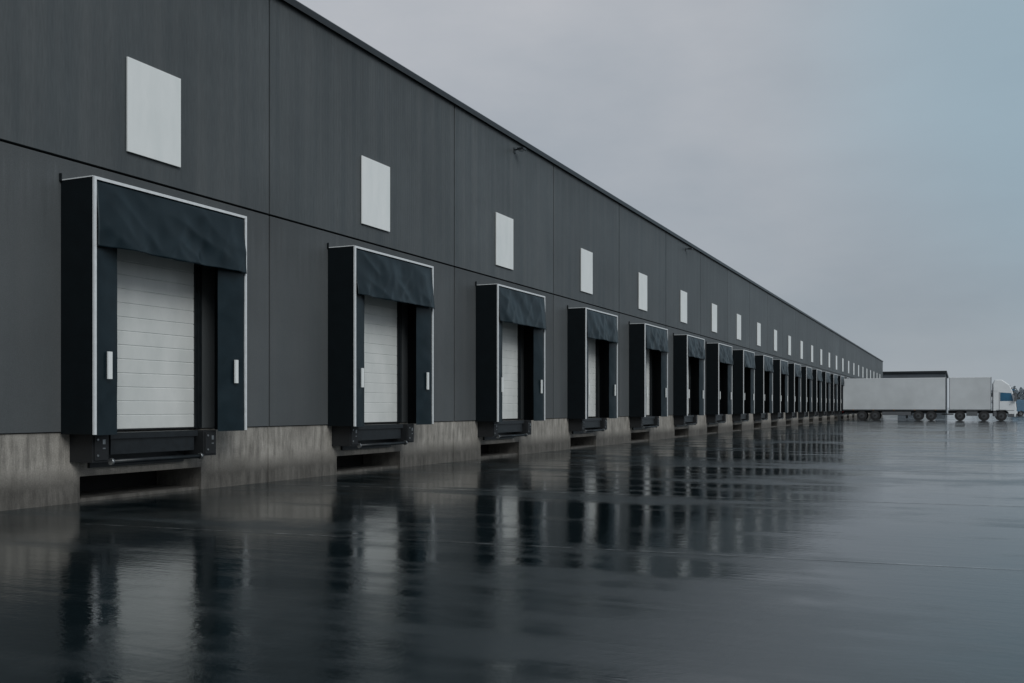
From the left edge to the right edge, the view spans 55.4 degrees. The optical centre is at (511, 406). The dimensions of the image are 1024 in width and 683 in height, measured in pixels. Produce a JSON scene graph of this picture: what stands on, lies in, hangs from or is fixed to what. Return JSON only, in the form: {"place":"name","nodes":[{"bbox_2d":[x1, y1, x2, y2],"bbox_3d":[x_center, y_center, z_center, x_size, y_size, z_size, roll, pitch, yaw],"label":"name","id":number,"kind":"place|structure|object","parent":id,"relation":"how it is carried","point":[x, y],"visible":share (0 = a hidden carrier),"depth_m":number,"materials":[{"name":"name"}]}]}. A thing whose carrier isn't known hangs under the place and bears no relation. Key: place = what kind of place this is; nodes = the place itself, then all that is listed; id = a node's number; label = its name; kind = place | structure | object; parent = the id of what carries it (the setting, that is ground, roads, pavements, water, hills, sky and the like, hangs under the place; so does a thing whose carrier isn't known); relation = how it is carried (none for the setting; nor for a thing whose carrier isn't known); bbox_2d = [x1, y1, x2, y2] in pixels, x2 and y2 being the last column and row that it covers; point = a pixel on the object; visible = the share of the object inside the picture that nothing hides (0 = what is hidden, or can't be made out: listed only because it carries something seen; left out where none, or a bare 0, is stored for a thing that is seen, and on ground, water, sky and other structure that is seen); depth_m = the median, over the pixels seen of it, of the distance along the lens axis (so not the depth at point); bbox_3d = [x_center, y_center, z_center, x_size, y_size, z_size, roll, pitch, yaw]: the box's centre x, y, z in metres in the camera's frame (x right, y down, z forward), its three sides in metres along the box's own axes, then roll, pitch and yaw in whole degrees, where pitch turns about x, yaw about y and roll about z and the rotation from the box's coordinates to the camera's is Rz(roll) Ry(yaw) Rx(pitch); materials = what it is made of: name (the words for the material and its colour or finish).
{"place":"outdoors","nodes":[
{"label":"outdoors","id":0,"kind":"place"},
{"bbox_2d":[0,407,1023,682],"bbox_3d":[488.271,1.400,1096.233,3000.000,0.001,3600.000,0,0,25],"label":"ground","id":1,"kind":"structure","parent":0,"point":[98,595],"depth_m":8.35,"materials":[{"name":"black asphalt"}]},
{"bbox_2d":[0,0,882,510],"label":"warehouse","id":2,"kind":"structure","parent":1,"relation":"on","point":[294,112],"depth_m":18.89,"materials":[{"name":"metal"}]},
{"bbox_2d":[97,220,201,429],"bbox_3d":[-5.752,-1.207,15.351,0.108,3.127,2.440,0,0,25],"label":"dock door","id":3,"kind":"structure","parent":2,"relation":"in","point":[159,299],"depth_m":15.60,"materials":[{"name":"metal"}]},
{"bbox_2d":[59,173,246,434],"bbox_3d":[-5.427,-1.470,15.232,0.802,3.740,3.253,0,0,25],"label":"dock shelter","id":4,"kind":"object","parent":2,"relation":"attached to","point":[142,220],"visible":1,"depth_m":14.05,"materials":[{"name":"fabric"}]},
{"bbox_2d":[127,57,180,167],"bbox_3d":[-5.701,-4.670,15.542,0.044,1.460,1.130,0,0,25],"label":"wall sign","id":5,"kind":"object","parent":2,"relation":"attached to","point":[153,113],"visible":1,"depth_m":15.50,"materials":[{"name":"metal"}]},
{"bbox_2d":[361,156,389,231],"bbox_3d":[-2.999,-4.670,21.454,0.044,1.460,1.130,0,0,25],"label":"wall sign","id":6,"kind":"object","parent":2,"relation":"attached to","point":[375,194],"visible":1,"depth_m":21.41,"materials":[{"name":"metal"}]},
{"bbox_2d":[356,276,401,423],"bbox_3d":[-3.050,-1.207,21.263,0.108,3.127,2.440,0,0,25],"label":"dock door","id":7,"kind":"structure","parent":2,"relation":"in","point":[382,318],"depth_m":21.67,"materials":[{"name":"metal"}]},
{"bbox_2d":[327,243,434,426],"bbox_3d":[-2.725,-1.470,21.143,0.801,3.740,3.253,0,0,25],"label":"dock shelter","id":8,"kind":"object","parent":2,"relation":"attached to","point":[380,275],"visible":1,"depth_m":19.93,"materials":[{"name":"fabric"}]},
{"bbox_2d":[496,212,512,269],"bbox_3d":[-0.213,-4.670,27.547,0.044,1.460,1.130,0,0,25],"label":"wall sign","id":9,"kind":"object","parent":2,"relation":"attached to","point":[504,241],"visible":1,"depth_m":27.50,"materials":[{"name":"metal"}]},
{"bbox_2d":[475,281,545,421],"bbox_3d":[0.065,-1.470,27.235,0.810,3.740,3.253,0,0,25],"label":"dock shelter","id":10,"kind":"object","parent":2,"relation":"attached to","point":[497,305],"visible":1,"depth_m":25.94,"materials":[{"name":"fabric"}]},
{"bbox_2d":[502,321,520,419],"bbox_3d":[-0.264,-1.207,27.356,0.108,3.127,2.440,0,0,25],"label":"dock door","id":11,"kind":"structure","parent":2,"relation":"in","point":[511,333],"depth_m":27.94,"materials":[{"name":"metal"}]},
{"bbox_2d":[514,147,525,153],"bbox_3d":[0.222,-7.420,28.157,0.329,0.160,0.220,0,0,25],"label":"wall lamp","id":12,"kind":"object","parent":2,"relation":"attached to","point":[521,149],"visible":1,"depth_m":28.09,"materials":[{"name":"black metal"}]},
{"bbox_2d":[581,248,592,293],"bbox_3d":[2.572,-4.670,33.641,0.044,1.460,1.130,0,0,25],"label":"wall sign","id":13,"kind":"object","parent":2,"relation":"attached to","point":[586,271],"visible":1,"depth_m":33.57,"materials":[{"name":"metal"}]},
{"bbox_2d":[567,305,617,418],"bbox_3d":[2.856,-1.470,33.326,0.821,3.740,3.253,0,0,25],"label":"dock shelter","id":14,"kind":"object","parent":2,"relation":"attached to","point":[584,324],"visible":1,"depth_m":32.03,"materials":[{"name":"fabric"}]},
{"bbox_2d":[588,338,597,416],"bbox_3d":[2.521,-1.207,33.450,0.108,3.127,2.440,0,0,25],"label":"dock door","id":15,"kind":"structure","parent":2,"relation":"in","point":[592,343],"depth_m":34.23,"materials":[{"name":"metal"}]},
{"bbox_2d":[638,272,646,310],"bbox_3d":[5.316,-4.670,39.643,0.044,1.460,1.130,0,0,25],"label":"wall sign","id":16,"kind":"object","parent":2,"relation":"attached to","point":[642,291],"visible":1,"depth_m":39.53,"materials":[{"name":"metal"}]},
{"bbox_2d":[629,321,668,416],"bbox_3d":[5.591,-1.470,39.332,0.803,3.740,3.253,0,0,25],"label":"dock shelter","id":17,"kind":"object","parent":2,"relation":"attached to","point":[655,338],"visible":1,"depth_m":38.04,"materials":[{"name":"fabric"}]},
{"bbox_2d":[646,342,651,415],"bbox_3d":[5.265,-1.207,39.452,0.108,3.127,2.440,0,0,25],"label":"dock door","id":18,"kind":"structure","parent":2,"relation":"in","point":[649,351],"depth_m":40.42,"materials":[{"name":"metal"}]},
{"bbox_2d":[680,290,686,323],"bbox_3d":[8.019,-4.670,45.555,0.044,1.460,1.130,0,0,25],"label":"wall sign","id":19,"kind":"object","parent":2,"relation":"attached to","point":[683,306],"visible":1,"depth_m":45.44,"materials":[{"name":"metal"}]},
{"bbox_2d":[673,333,704,415],"bbox_3d":[8.293,-1.470,45.244,0.802,3.740,3.253,0,0,25],"label":"dock shelter","id":20,"kind":"object","parent":2,"relation":"attached to","point":[685,346],"visible":1,"depth_m":43.94,"materials":[{"name":"fabric"}]},
{"bbox_2d":[688,357,690,414],"bbox_3d":[7.968,-1.207,45.364,0.108,3.127,2.440,0,0,25],"label":"dock door","id":21,"kind":"structure","parent":2,"relation":"in","point":[689,358],"depth_m":46.36,"materials":[{"name":"metal"}]},
{"bbox_2d":[712,303,716,332],"bbox_3d":[10.638,-4.670,51.285,0.044,1.460,1.130,0,0,25],"label":"wall sign","id":22,"kind":"object","parent":2,"relation":"attached to","point":[714,317],"visible":1,"depth_m":51.23,"materials":[{"name":"metal"}]},
{"bbox_2d":[706,341,732,414],"bbox_3d":[10.912,-1.470,50.974,0.801,3.740,3.253,0,0,25],"label":"dock shelter","id":23,"kind":"object","parent":2,"relation":"attached to","point":[716,351],"visible":1,"depth_m":49.67,"materials":[{"name":"fabric"}]},
{"bbox_2d":[719,357,719,413],"bbox_3d":[10.587,-1.207,51.094,0.108,3.127,2.440,0,0,25],"label":"dock door","id":24,"kind":"structure","parent":2,"relation":"in","point":[719,357],"depth_m":52.08,"materials":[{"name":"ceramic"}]},
{"bbox_2d":[737,314,740,339],"bbox_3d":[13.257,-4.670,57.014,0.044,1.460,1.130,0,0,25],"label":"wall sign","id":25,"kind":"object","parent":2,"relation":"attached to","point":[738,327],"visible":1,"depth_m":56.94,"materials":[{"name":"metal"}]},
{"bbox_2d":[732,348,754,413],"bbox_3d":[13.536,-1.470,56.702,0.810,3.740,3.253,0,0,25],"label":"dock shelter","id":26,"kind":"object","parent":2,"relation":"attached to","point":[743,383],"visible":1,"depth_m":55.38,"materials":[{"name":"fabric"}]},
{"bbox_2d":[757,322,760,345],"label":"wall sign","id":27,"kind":"object","parent":2,"relation":"attached to","point":[758,334],"visible":1,"depth_m":62.54,"materials":[{"name":"metal"}]},
{"bbox_2d":[755,355,773,412],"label":"dock shelter","id":28,"kind":"object","parent":2,"relation":"attached to","point":[764,371],"visible":0.99,"depth_m":61.09,"materials":[{"name":"fabric"}]},
{"bbox_2d":[774,330,776,350],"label":"wall sign","id":29,"kind":"object","parent":2,"relation":"attached to","point":[775,340],"visible":1,"depth_m":68.37,"materials":[{"name":"metal"}]},
{"bbox_2d":[773,359,788,412],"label":"dock shelter","id":30,"kind":"object","parent":2,"relation":"attached to","point":[780,385],"visible":0.99,"depth_m":66.80,"materials":[{"name":"fabric"}]},
{"bbox_2d":[788,336,790,355],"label":"wall sign","id":31,"kind":"object","parent":2,"relation":"attached to","point":[789,345],"visible":1,"depth_m":74.06,"materials":[{"name":"metal"}]},
{"bbox_2d":[788,363,801,411],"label":"dock shelter","id":32,"kind":"object","parent":2,"relation":"attached to","point":[794,388],"visible":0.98,"depth_m":72.52,"materials":[{"name":"fabric"}]},
{"bbox_2d":[800,341,802,358],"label":"wall sign","id":33,"kind":"object","parent":2,"relation":"attached to","point":[801,349],"visible":1,"depth_m":79.74,"materials":[{"name":"metal"}]},
{"bbox_2d":[801,366,812,411],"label":"dock shelter","id":34,"kind":"object","parent":2,"relation":"attached to","point":[806,388],"visible":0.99,"depth_m":78.23,"materials":[{"name":"fabric"}]},
{"bbox_2d":[811,345,812,361],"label":"wall sign","id":35,"kind":"object","parent":2,"relation":"attached to","point":[811,353],"visible":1,"depth_m":85.19,"materials":[{"name":"metal"}]},
{"bbox_2d":[812,369,822,411],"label":"dock shelter","id":36,"kind":"object","parent":2,"relation":"attached to","point":[817,380],"visible":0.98,"depth_m":83.94,"materials":[{"name":"fabric"}]},
{"bbox_2d":[820,349,821,364],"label":"wall sign","id":37,"kind":"object","parent":2,"relation":"attached to","point":[820,356],"visible":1,"depth_m":91.16,"materials":[{"name":"metal"}]},
{"bbox_2d":[822,372,830,410],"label":"dock shelter","id":38,"kind":"object","parent":2,"relation":"attached to","point":[826,379],"visible":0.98,"depth_m":89.65,"materials":[{"name":"fabric"}]},
{"bbox_2d":[828,352,829,367],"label":"wall sign","id":39,"kind":"object","parent":2,"relation":"attached to","point":[828,359],"visible":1,"depth_m":96.88,"materials":[{"name":"metal"}]},
{"bbox_2d":[830,374,837,410],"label":"dock shelter","id":40,"kind":"object","parent":2,"relation":"attached to","point":[834,393],"visible":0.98,"depth_m":95.38,"materials":[{"name":"fabric"}]},
{"bbox_2d":[838,376,843,410],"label":"dock shelter","id":41,"kind":"object","parent":2,"relation":"attached to","point":[840,391],"visible":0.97,"depth_m":101.08,"materials":[{"name":"fabric"}]},
{"bbox_2d":[842,377,1017,420],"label":"articulated truck","id":42,"kind":"object","parent":1,"relation":"on","point":[875,398],"visible":1,"depth_m":100.12,"materials":[{"name":"white paint"}]},
{"bbox_2d":[991,386,1023,399],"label":"distant trees","id":43,"kind":"object","parent":1,"relation":"on","point":[1020,392],"visible":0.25,"depth_m":418.22,"materials":[{"name":"green plant"}]},
{"bbox_2d":[297,0,1023,406],"label":"sky","id":44,"kind":"structure","parent":0,"point":[860,163],"materials":[{"name":"grey"}]},
{"bbox_2d":[883,371,948,413],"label":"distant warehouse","id":45,"kind":"structure","parent":0,"point":[916,374],"depth_m":196.35,"materials":[{"name":"metal"}]},
{"bbox_2d":[1016,400,1023,415],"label":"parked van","id":46,"kind":"object","parent":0,"point":[1020,406],"visible":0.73,"depth_m":148.69,"materials":[{"name":"blue paint"}]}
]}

